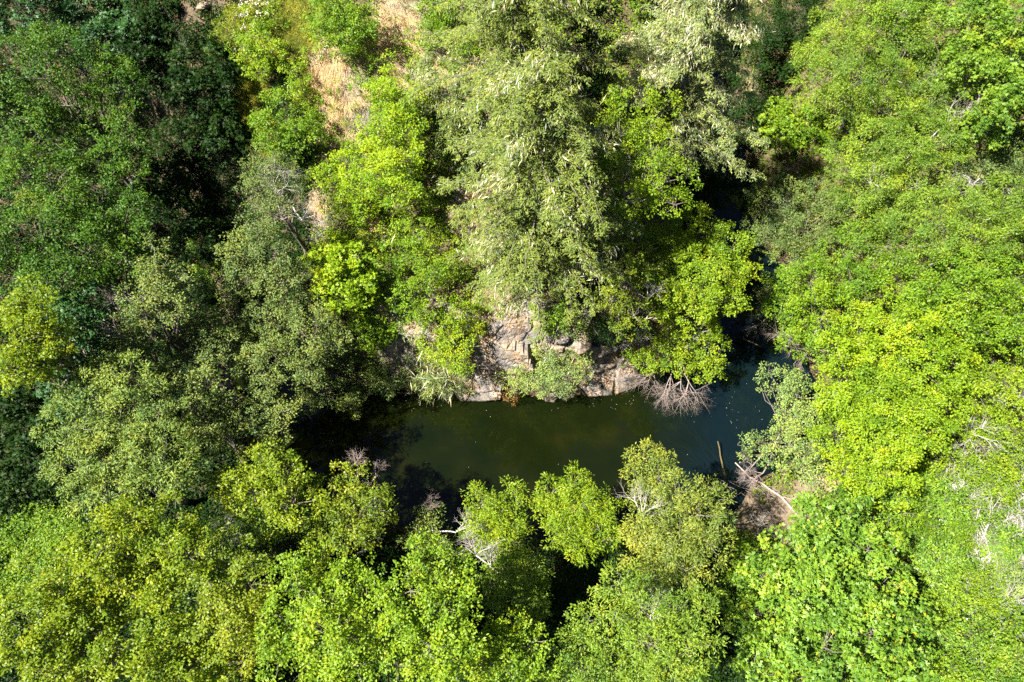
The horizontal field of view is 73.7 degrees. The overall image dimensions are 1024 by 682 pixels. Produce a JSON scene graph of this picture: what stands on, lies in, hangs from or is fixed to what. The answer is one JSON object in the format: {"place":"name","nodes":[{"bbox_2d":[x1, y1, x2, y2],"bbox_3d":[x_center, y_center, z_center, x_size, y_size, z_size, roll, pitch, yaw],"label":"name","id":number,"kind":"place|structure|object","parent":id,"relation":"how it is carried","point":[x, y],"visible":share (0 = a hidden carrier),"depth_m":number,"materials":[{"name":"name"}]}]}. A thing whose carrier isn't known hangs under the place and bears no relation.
{"place":"outdoors","nodes":[
{"label":"outdoors","id":0,"kind":"place"},
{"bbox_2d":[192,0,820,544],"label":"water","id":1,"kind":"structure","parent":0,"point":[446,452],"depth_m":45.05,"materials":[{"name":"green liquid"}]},
{"bbox_2d":[0,0,1023,681],"bbox_3d":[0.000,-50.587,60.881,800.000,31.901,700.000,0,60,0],"label":"ground","id":2,"kind":"structure","parent":0,"point":[740,522],"depth_m":45.26,"materials":[{"name":"soil"}]},
{"bbox_2d":[0,373,92,530],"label":"maple tree","id":3,"kind":"object","parent":2,"relation":"on","point":[22,447],"visible":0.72,"depth_m":36.18,"materials":[{"name":"green plant"}]},
{"bbox_2d":[0,474,97,621],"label":"bramble cover","id":4,"kind":"object","parent":2,"relation":"on","point":[9,546],"visible":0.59,"depth_m":39.08,"materials":[{"name":"green plant"}]},
{"bbox_2d":[0,272,140,427],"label":"broadleaf tree","id":5,"kind":"object","parent":2,"relation":"on","point":[41,357],"visible":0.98,"depth_m":32.02,"materials":[{"name":"green plant"}]},
{"bbox_2d":[0,178,162,343],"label":"broadleaf tree","id":6,"kind":"object","parent":2,"relation":"on","point":[82,230],"visible":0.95,"depth_m":36.48,"materials":[{"name":"green plant"}]},
{"bbox_2d":[0,541,164,681],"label":"broadleaf tree","id":7,"kind":"object","parent":2,"relation":"on","point":[30,646],"visible":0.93,"depth_m":27.83,"materials":[{"name":"green plant"}]},
{"bbox_2d":[0,19,166,235],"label":"broadleaf tree","id":8,"kind":"object","parent":2,"relation":"on","point":[119,157],"visible":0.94,"depth_m":39.93,"materials":[{"name":"green plant"}]},
{"bbox_2d":[0,0,167,126],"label":"maple tree","id":9,"kind":"object","parent":2,"relation":"on","point":[97,24],"visible":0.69,"depth_m":45.55,"materials":[{"name":"green plant"}]},
{"bbox_2d":[32,268,150,421],"bbox_3d":[-23.000,1.579,39.709,5.042,11.299,8.473,-9,60,-5],"label":"maple tree","id":10,"kind":"object","parent":2,"relation":"on","point":[89,318],"visible":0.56,"depth_m":36.49,"materials":[{"name":"green plant"}]},
{"bbox_2d":[29,348,208,530],"bbox_3d":[-18.884,6.309,36.335,7.109,12.336,8.773,-18,62,-10],"label":"willow tree","id":11,"kind":"object","parent":2,"relation":"on","point":[140,466],"visible":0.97,"depth_m":32.31,"materials":[{"name":"green plant"}]},
{"bbox_2d":[51,486,228,630],"bbox_3d":[-15.794,11.389,32.961,6.185,12.743,6.526,20,62,11],"label":"broadleaf tree","id":12,"kind":"object","parent":2,"relation":"on","point":[168,565],"visible":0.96,"depth_m":29.25,"materials":[{"name":"green plant"}]},
{"bbox_2d":[110,0,183,108],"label":"shrub","id":13,"kind":"object","parent":2,"relation":"on","point":[143,52],"visible":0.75,"depth_m":45.48,"materials":[{"name":"green plant"}]},
{"bbox_2d":[97,286,205,409],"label":"broadleaf tree","id":14,"kind":"object","parent":2,"relation":"on","point":[145,349],"visible":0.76,"depth_m":36.44,"materials":[{"name":"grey plant"}]},
{"bbox_2d":[102,607,223,681],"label":"broadleaf tree","id":15,"kind":"object","parent":2,"relation":"on","point":[181,664],"visible":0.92,"depth_m":28.15,"materials":[{"name":"green plant"}]},
{"bbox_2d":[109,231,228,393],"bbox_3d":[-18.424,-0.158,40.630,4.309,13.997,5.481,11,61,6],"label":"broadleaf tree","id":16,"kind":"object","parent":2,"relation":"on","point":[162,309],"visible":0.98,"depth_m":35.70,"materials":[{"name":"green plant"}]},
{"bbox_2d":[128,114,220,230],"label":"shrub","id":17,"kind":"object","parent":2,"relation":"on","point":[178,176],"visible":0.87,"depth_m":47.81,"materials":[{"name":"green plant"}]},
{"bbox_2d":[141,0,210,52],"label":"shrub","id":18,"kind":"object","parent":2,"relation":"on","point":[163,2],"visible":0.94,"depth_m":44.09,"materials":[{"name":"green plant"}]},
{"bbox_2d":[132,345,250,467],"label":"broadleaf tree","id":19,"kind":"object","parent":2,"relation":"on","point":[220,429],"visible":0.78,"depth_m":36.13,"materials":[{"name":"green plant"}]},
{"bbox_2d":[158,33,243,123],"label":"shrub","id":20,"kind":"object","parent":2,"relation":"on","point":[192,83],"visible":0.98,"depth_m":42.31,"materials":[{"name":"green plant"}]},
{"bbox_2d":[163,197,241,271],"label":"shrub","id":21,"kind":"object","parent":2,"relation":"on","point":[196,225],"visible":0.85,"depth_m":46.77,"materials":[{"name":"green plant"}]},
{"bbox_2d":[174,262,244,327],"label":"shrub","id":22,"kind":"object","parent":2,"relation":"on","point":[204,297],"visible":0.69,"depth_m":45.70,"materials":[{"name":"green plant"}]},
{"bbox_2d":[169,85,254,171],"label":"shrub","id":23,"kind":"object","parent":2,"relation":"on","point":[217,125],"visible":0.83,"depth_m":43.23,"materials":[{"name":"green plant"}]},
{"bbox_2d":[172,286,265,404],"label":"broadleaf tree","id":24,"kind":"object","parent":2,"relation":"on","point":[220,333],"visible":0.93,"depth_m":38.71,"materials":[{"name":"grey plant"}]},
{"bbox_2d":[167,525,293,681],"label":"broadleaf tree","id":25,"kind":"object","parent":2,"relation":"on","point":[245,623],"visible":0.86,"depth_m":28.93,"materials":[{"name":"green plant"}]},
{"bbox_2d":[191,508,325,572],"bbox_3d":[-13.358,11.126,37.315,6.808,6.022,3.245,0,60,0],"label":"shrub","id":26,"kind":"object","parent":2,"relation":"on","point":[282,548],"visible":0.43,"depth_m":36.08,"materials":[{"name":"green plant"}]},
{"bbox_2d":[224,0,294,83],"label":"shrub","id":27,"kind":"object","parent":2,"relation":"on","point":[256,47],"visible":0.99,"depth_m":42.58,"materials":[{"name":"green plant"}]},
{"bbox_2d":[210,209,316,323],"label":"broadleaf tree","id":28,"kind":"object","parent":2,"relation":"on","point":[266,278],"visible":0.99,"depth_m":38.27,"materials":[{"name":"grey plant"}]},
{"bbox_2d":[203,436,326,549],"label":"broadleaf tree","id":29,"kind":"object","parent":2,"relation":"on","point":[273,480],"visible":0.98,"depth_m":33.46,"materials":[{"name":"green plant"}]},
{"bbox_2d":[226,371,303,485],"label":"broadleaf tree","id":30,"kind":"object","parent":2,"relation":"on","point":[270,426],"visible":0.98,"depth_m":37.06,"materials":[{"name":"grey plant"}]},
{"bbox_2d":[212,0,331,164],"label":"green grass","id":31,"kind":"structure","parent":2,"relation":"on","point":[295,37],"depth_m":43.98,"materials":[{"name":"green plant"}]},
{"bbox_2d":[232,142,328,257],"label":"broadleaf tree","id":32,"kind":"object","parent":2,"relation":"on","point":[276,196],"visible":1,"depth_m":38.22,"materials":[{"name":"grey plant"}]},
{"bbox_2d":[246,85,326,176],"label":"shrub","id":33,"kind":"object","parent":2,"relation":"on","point":[278,129],"visible":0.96,"depth_m":41.59,"materials":[{"name":"green plant"}]},
{"bbox_2d":[225,284,354,393],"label":"broadleaf tree","id":34,"kind":"object","parent":2,"relation":"on","point":[303,344],"visible":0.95,"depth_m":38.57,"materials":[{"name":"green plant"}]},
{"bbox_2d":[274,43,325,110],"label":"shrub","id":35,"kind":"object","parent":2,"relation":"on","point":[290,85],"visible":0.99,"depth_m":42.77,"materials":[{"name":"green plant"}]},
{"bbox_2d":[248,538,405,681],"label":"broadleaf tree","id":36,"kind":"object","parent":2,"relation":"on","point":[337,631],"visible":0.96,"depth_m":27.99,"materials":[{"name":"green plant"}]},
{"bbox_2d":[287,308,366,424],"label":"shrub","id":37,"kind":"object","parent":2,"relation":"on","point":[310,400],"visible":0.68,"depth_m":42.86,"materials":[{"name":"green plant"}]},
{"bbox_2d":[300,226,382,317],"bbox_3d":[-10.270,-3.698,40.976,5.815,5.405,4.444,39,67,20],"label":"shrub","id":38,"kind":"object","parent":2,"relation":"on","point":[338,260],"visible":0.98,"depth_m":39.57,"materials":[{"name":"green plant"}]},
{"bbox_2d":[285,448,399,564],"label":"broadleaf tree","id":39,"kind":"object","parent":2,"relation":"on","point":[350,524],"visible":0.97,"depth_m":34.19,"materials":[{"name":"green plant"}]},
{"bbox_2d":[299,0,389,65],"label":"shrub","id":40,"kind":"object","parent":2,"relation":"on","point":[339,25],"visible":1,"depth_m":40.88,"materials":[{"name":"green plant"}]},
{"bbox_2d":[306,138,386,226],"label":"shrub","id":41,"kind":"object","parent":2,"relation":"on","point":[348,184],"visible":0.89,"depth_m":41.53,"materials":[{"name":"green plant"}]},
{"bbox_2d":[352,331,405,400],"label":"shrub","id":42,"kind":"object","parent":2,"relation":"on","point":[386,384],"visible":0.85,"depth_m":44.86,"materials":[{"name":"green plant"}]},
{"bbox_2d":[337,48,433,212],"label":"maple tree","id":43,"kind":"object","parent":2,"relation":"on","point":[389,156],"visible":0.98,"depth_m":38.96,"materials":[{"name":"green plant"}]},
{"bbox_2d":[0,0,773,681],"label":"undergrowth","id":44,"kind":"object","parent":2,"relation":"on","point":[576,574],"visible":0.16,"depth_m":40.93,"materials":[{"name":"green plant"}]},
{"bbox_2d":[341,197,449,260],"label":"shrub","id":45,"kind":"object","parent":2,"relation":"on","point":[408,222],"visible":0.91,"depth_m":42.07,"materials":[{"name":"green plant"}]},
{"bbox_2d":[299,0,514,322],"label":"dry grass","id":46,"kind":"structure","parent":2,"relation":"on","point":[327,74],"depth_m":43.41,"materials":[{"name":"plant"}]},
{"bbox_2d":[372,236,449,333],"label":"shrub","id":47,"kind":"object","parent":2,"relation":"on","point":[411,286],"visible":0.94,"depth_m":41.10,"materials":[{"name":"green plant"}]},
{"bbox_2d":[359,526,491,681],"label":"broadleaf tree","id":48,"kind":"object","parent":2,"relation":"on","point":[440,628],"visible":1,"depth_m":27.64,"materials":[{"name":"green plant"}]},
{"bbox_2d":[399,53,453,144],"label":"fir tree","id":49,"kind":"object","parent":2,"relation":"on","point":[438,98],"visible":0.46,"depth_m":40.96,"materials":[{"name":"green plant"}]},
{"bbox_2d":[392,490,485,567],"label":"tree","id":50,"kind":"object","parent":2,"relation":"on","point":[429,522],"visible":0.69,"depth_m":36.42,"materials":[{"name":"green plant"}]},
{"bbox_2d":[413,226,465,295],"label":"shrub","id":51,"kind":"object","parent":2,"relation":"on","point":[447,265],"visible":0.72,"depth_m":41.65,"materials":[{"name":"green plant"}]},
{"bbox_2d":[427,70,489,178],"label":"fir tree","id":52,"kind":"object","parent":2,"relation":"on","point":[457,90],"visible":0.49,"depth_m":40.90,"materials":[{"name":"green plant"}]},
{"bbox_2d":[456,475,537,571],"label":"tree","id":53,"kind":"object","parent":2,"relation":"on","point":[498,519],"visible":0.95,"depth_m":36.20,"materials":[{"name":"green plant"}]},
{"bbox_2d":[455,529,554,628],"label":"tree","id":54,"kind":"object","parent":2,"relation":"on","point":[513,587],"visible":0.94,"depth_m":33.96,"materials":[{"name":"green plant"}]},
{"bbox_2d":[468,605,566,681],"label":"broadleaf tree","id":55,"kind":"object","parent":2,"relation":"on","point":[507,662],"visible":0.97,"depth_m":29.28,"materials":[{"name":"green plant"}]},
{"bbox_2d":[401,0,643,201],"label":"fir tree","id":56,"kind":"object","parent":2,"relation":"on","point":[492,12],"visible":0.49,"depth_m":35.44,"materials":[{"name":"green plant"}]},
{"bbox_2d":[433,38,643,344],"bbox_3d":[1.764,-7.594,36.028,11.252,17.719,12.491,-18,62,-10],"label":"fir tree","id":57,"kind":"object","parent":2,"relation":"on","point":[534,209],"visible":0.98,"depth_m":33.89,"materials":[{"name":"green plant"}]},
{"bbox_2d":[489,312,596,400],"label":"shrub","id":58,"kind":"object","parent":2,"relation":"on","point":[550,378],"visible":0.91,"depth_m":43.89,"materials":[{"name":"green plant"}]},
{"bbox_2d":[525,460,627,567],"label":"tree","id":59,"kind":"object","parent":2,"relation":"on","point":[570,510],"visible":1,"depth_m":35.23,"materials":[{"name":"green plant"}]},
{"bbox_2d":[564,0,628,136],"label":"broadleaf tree","id":60,"kind":"object","parent":2,"relation":"on","point":[595,91],"visible":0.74,"depth_m":37.20,"materials":[{"name":"green plant"}]},
{"bbox_2d":[547,597,653,681],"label":"broadleaf tree","id":61,"kind":"object","parent":2,"relation":"on","point":[592,659],"visible":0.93,"depth_m":30.32,"materials":[{"name":"green plant"}]},
{"bbox_2d":[586,202,676,341],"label":"broadleaf tree","id":62,"kind":"object","parent":2,"relation":"on","point":[625,298],"visible":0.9,"depth_m":39.51,"materials":[{"name":"green plant"}]},
{"bbox_2d":[590,71,702,249],"bbox_3d":[6.813,-8.516,38.942,5.826,11.819,7.806,0,60,0],"label":"broadleaf tree","id":63,"kind":"object","parent":2,"relation":"on","point":[638,170],"visible":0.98,"depth_m":35.49,"materials":[{"name":"green plant"}]},
{"bbox_2d":[587,556,729,681],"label":"tree","id":64,"kind":"object","parent":2,"relation":"on","point":[655,636],"visible":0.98,"depth_m":29.29,"materials":[{"name":"green plant"}]},
{"bbox_2d":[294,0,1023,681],"bbox_3d":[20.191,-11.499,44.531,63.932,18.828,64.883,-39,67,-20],"label":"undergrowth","id":65,"kind":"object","parent":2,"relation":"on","point":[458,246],"visible":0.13,"depth_m":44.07,"materials":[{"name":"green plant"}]},
{"bbox_2d":[609,303,733,416],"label":"broadleaf tree","id":66,"kind":"object","parent":2,"relation":"on","point":[677,353],"visible":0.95,"depth_m":44.21,"materials":[{"name":"green plant"}]},
{"bbox_2d":[614,434,739,602],"bbox_3d":[7.978,10.163,36.526,6.195,10.573,7.968,0,60,0],"label":"willow tree","id":67,"kind":"object","parent":2,"relation":"on","point":[657,528],"visible":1,"depth_m":33.44,"materials":[{"name":"green plant"}]},
{"bbox_2d":[594,0,774,205],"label":"fir tree","id":68,"kind":"object","parent":2,"relation":"on","point":[678,68],"visible":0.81,"depth_m":39.35,"materials":[{"name":"green plant"}]},
{"bbox_2d":[644,201,763,332],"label":"broadleaf tree","id":69,"kind":"object","parent":2,"relation":"on","point":[687,291],"visible":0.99,"depth_m":40.17,"materials":[{"name":"green plant"}]},
{"bbox_2d":[677,146,761,223],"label":"shrub","id":70,"kind":"object","parent":2,"relation":"on","point":[711,184],"visible":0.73,"depth_m":50.04,"materials":[{"name":"green plant"}]},
{"bbox_2d":[712,533,778,600],"bbox_3d":[12.779,12.513,38.093,2.738,3.055,4.328,31,65,17],"label":"shrub","id":71,"kind":"object","parent":2,"relation":"on","point":[747,547],"visible":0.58,"depth_m":37.82,"materials":[{"name":"green plant"}]},
{"bbox_2d":[723,37,795,154],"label":"shrub","id":72,"kind":"object","parent":2,"relation":"on","point":[762,81],"visible":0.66,"depth_m":54.78,"materials":[{"name":"green plant"}]},
{"bbox_2d":[726,0,836,78],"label":"broadleaf tree","id":73,"kind":"object","parent":2,"relation":"on","point":[779,17],"visible":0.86,"depth_m":53.90,"materials":[{"name":"green plant"}]},
{"bbox_2d":[736,361,845,497],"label":"willow tree","id":74,"kind":"object","parent":2,"relation":"on","point":[792,433],"visible":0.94,"depth_m":41.77,"materials":[{"name":"green plant"}]},
{"bbox_2d":[756,95,834,154],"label":"broadleaf tree","id":75,"kind":"object","parent":2,"relation":"on","point":[783,119],"visible":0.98,"depth_m":52.70,"materials":[{"name":"green plant"}]},
{"bbox_2d":[739,170,872,274],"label":"willow tree","id":76,"kind":"object","parent":2,"relation":"on","point":[797,245],"visible":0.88,"depth_m":47.64,"materials":[{"name":"green plant"}]},
{"bbox_2d":[759,215,894,376],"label":"broadleaf tree","id":77,"kind":"object","parent":2,"relation":"on","point":[826,270],"visible":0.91,"depth_m":43.11,"materials":[{"name":"green plant"}]},
{"bbox_2d":[719,489,943,681],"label":"maple tree","id":78,"kind":"object","parent":2,"relation":"on","point":[813,618],"visible":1,"depth_m":32.48,"materials":[{"name":"green plant"}]},
{"bbox_2d":[786,0,987,140],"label":"willow tree","id":79,"kind":"object","parent":2,"relation":"on","point":[862,91],"visible":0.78,"depth_m":44.70,"materials":[{"name":"green plant"}]},
{"bbox_2d":[803,287,986,514],"bbox_3d":[20.755,3.686,39.735,9.190,9.993,12.503,39,67,20],"label":"maple tree","id":80,"kind":"object","parent":2,"relation":"on","point":[893,390],"visible":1,"depth_m":37.87,"materials":[{"name":"green plant"}]},
{"bbox_2d":[862,494,932,552],"bbox_3d":[21.494,10.603,38.819,3.986,4.003,2.510,-38,67,-20],"label":"bramble bush","id":81,"kind":"object","parent":2,"relation":"on","point":[901,518],"visible":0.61,"depth_m":38.21,"materials":[{"name":"green plant"}]},
{"bbox_2d":[822,91,981,233],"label":"willow tree","id":82,"kind":"object","parent":2,"relation":"on","point":[880,194],"visible":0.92,"depth_m":43.71,"materials":[{"name":"green plant"}]},
{"bbox_2d":[845,0,971,81],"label":"broadleaf tree","id":83,"kind":"object","parent":2,"relation":"on","point":[917,6],"visible":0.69,"depth_m":45.25,"materials":[{"name":"green plant"}]},
{"bbox_2d":[829,438,1023,681],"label":"bramble cover","id":84,"kind":"object","parent":2,"relation":"on","point":[922,589],"visible":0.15,"depth_m":38.44,"materials":[{"name":"green plant"}]},
{"bbox_2d":[908,533,963,579],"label":"bramble bush","id":85,"kind":"object","parent":2,"relation":"on","point":[925,544],"visible":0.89,"depth_m":36.81,"materials":[{"name":"green plant"}]},
{"bbox_2d":[850,171,1023,273],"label":"willow tree","id":86,"kind":"object","parent":2,"relation":"on","point":[998,233],"visible":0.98,"depth_m":40.02,"materials":[{"name":"green plant"}]},
{"bbox_2d":[917,583,970,635],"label":"bramble bush","id":87,"kind":"object","parent":2,"relation":"on","point":[940,604],"visible":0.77,"depth_m":35.63,"materials":[{"name":"green plant"}]},
{"bbox_2d":[870,240,1023,361],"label":"alder tree","id":88,"kind":"object","parent":2,"relation":"on","point":[961,318],"visible":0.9,"depth_m":38.63,"materials":[{"name":"green plant"}]},
{"bbox_2d":[919,540,979,605],"bbox_3d":[23.375,12.700,36.906,2.878,4.532,3.188,0,60,0],"label":"bramble bush","id":89,"kind":"object","parent":2,"relation":"on","point":[943,580],"visible":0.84,"depth_m":36.02,"materials":[{"name":"green plant"}]},
{"bbox_2d":[923,477,979,537],"bbox_3d":[24.654,9.647,38.835,2.259,4.241,3.319,-13,61,-7],"label":"bramble bush","id":90,"kind":"object","parent":2,"relation":"on","point":[950,506],"visible":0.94,"depth_m":38.03,"materials":[{"name":"green plant"}]},
{"bbox_2d":[923,646,981,681],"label":"bramble bush","id":91,"kind":"object","parent":2,"relation":"on","point":[941,662],"visible":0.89,"depth_m":34.22,"materials":[{"name":"green plant"}]},
{"bbox_2d":[909,426,1023,498],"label":"shrub","id":92,"kind":"object","parent":2,"relation":"on","point":[942,465],"visible":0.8,"depth_m":39.50,"materials":[{"name":"green plant"}]},
{"bbox_2d":[932,612,1003,662],"bbox_3d":[23.186,15.474,35.402,3.009,4.132,2.410,0,60,0],"label":"bramble bush","id":93,"kind":"object","parent":2,"relation":"on","point":[953,644],"visible":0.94,"depth_m":34.47,"materials":[{"name":"green plant"}]},
{"bbox_2d":[930,0,1023,150],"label":"maple tree","id":94,"kind":"object","parent":2,"relation":"on","point":[1001,65],"visible":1,"depth_m":40.99,"materials":[{"name":"green plant"}]},
{"bbox_2d":[941,130,1023,200],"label":"shrub","id":95,"kind":"object","parent":2,"relation":"on","point":[1014,163],"visible":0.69,"depth_m":43.11,"materials":[{"name":"green plant"}]},
{"bbox_2d":[945,334,1023,468],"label":"broadleaf tree","id":96,"kind":"object","parent":2,"relation":"on","point":[989,413],"visible":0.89,"depth_m":38.60,"materials":[{"name":"green plant"}]},
{"bbox_2d":[947,553,1021,624],"bbox_3d":[24.779,13.427,36.507,4.020,4.228,3.519,0,60,0],"label":"bramble bush","id":97,"kind":"object","parent":2,"relation":"on","point":[972,577],"visible":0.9,"depth_m":35.60,"materials":[{"name":"green plant"}]},
{"bbox_2d":[956,605,1023,680],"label":"shrub","id":98,"kind":"object","parent":2,"relation":"on","point":[998,658],"visible":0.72,"depth_m":35.11,"materials":[{"name":"green plant"}]},
{"bbox_2d":[978,511,1023,570],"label":"bramble bush","id":99,"kind":"object","parent":2,"relation":"on","point":[1004,535],"visible":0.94,"depth_m":37.08,"materials":[{"name":"green plant"}]},
{"bbox_2d":[371,294,680,401],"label":"cliff","id":100,"kind":"structure","parent":0,"point":[501,347],"depth_m":44.46,"materials":[{"name":"beige stone"}]},
{"bbox_2d":[348,288,397,357],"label":"shrub","id":101,"kind":"object","parent":100,"relation":"on","point":[373,336],"visible":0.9,"depth_m":42.40,"materials":[{"name":"green plant"}]},
{"bbox_2d":[384,308,475,403],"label":"shrub","id":102,"kind":"object","parent":100,"relation":"on","point":[430,379],"visible":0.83,"depth_m":44.41,"materials":[{"name":"green plant"}]},
{"bbox_2d":[410,261,487,377],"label":"shrub","id":103,"kind":"object","parent":100,"relation":"hanging from","point":[453,335],"visible":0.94,"depth_m":42.07,"materials":[{"name":"green plant"}]},
{"bbox_2d":[524,294,596,338],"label":"shrub","id":104,"kind":"object","parent":100,"relation":"on","point":[555,316],"visible":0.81,"depth_m":41.91,"materials":[{"name":"green plant"}]},
{"bbox_2d":[575,269,642,350],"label":"shrub","id":105,"kind":"object","parent":100,"relation":"attached to","point":[603,332],"visible":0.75,"depth_m":42.87,"materials":[{"name":"green plant"}]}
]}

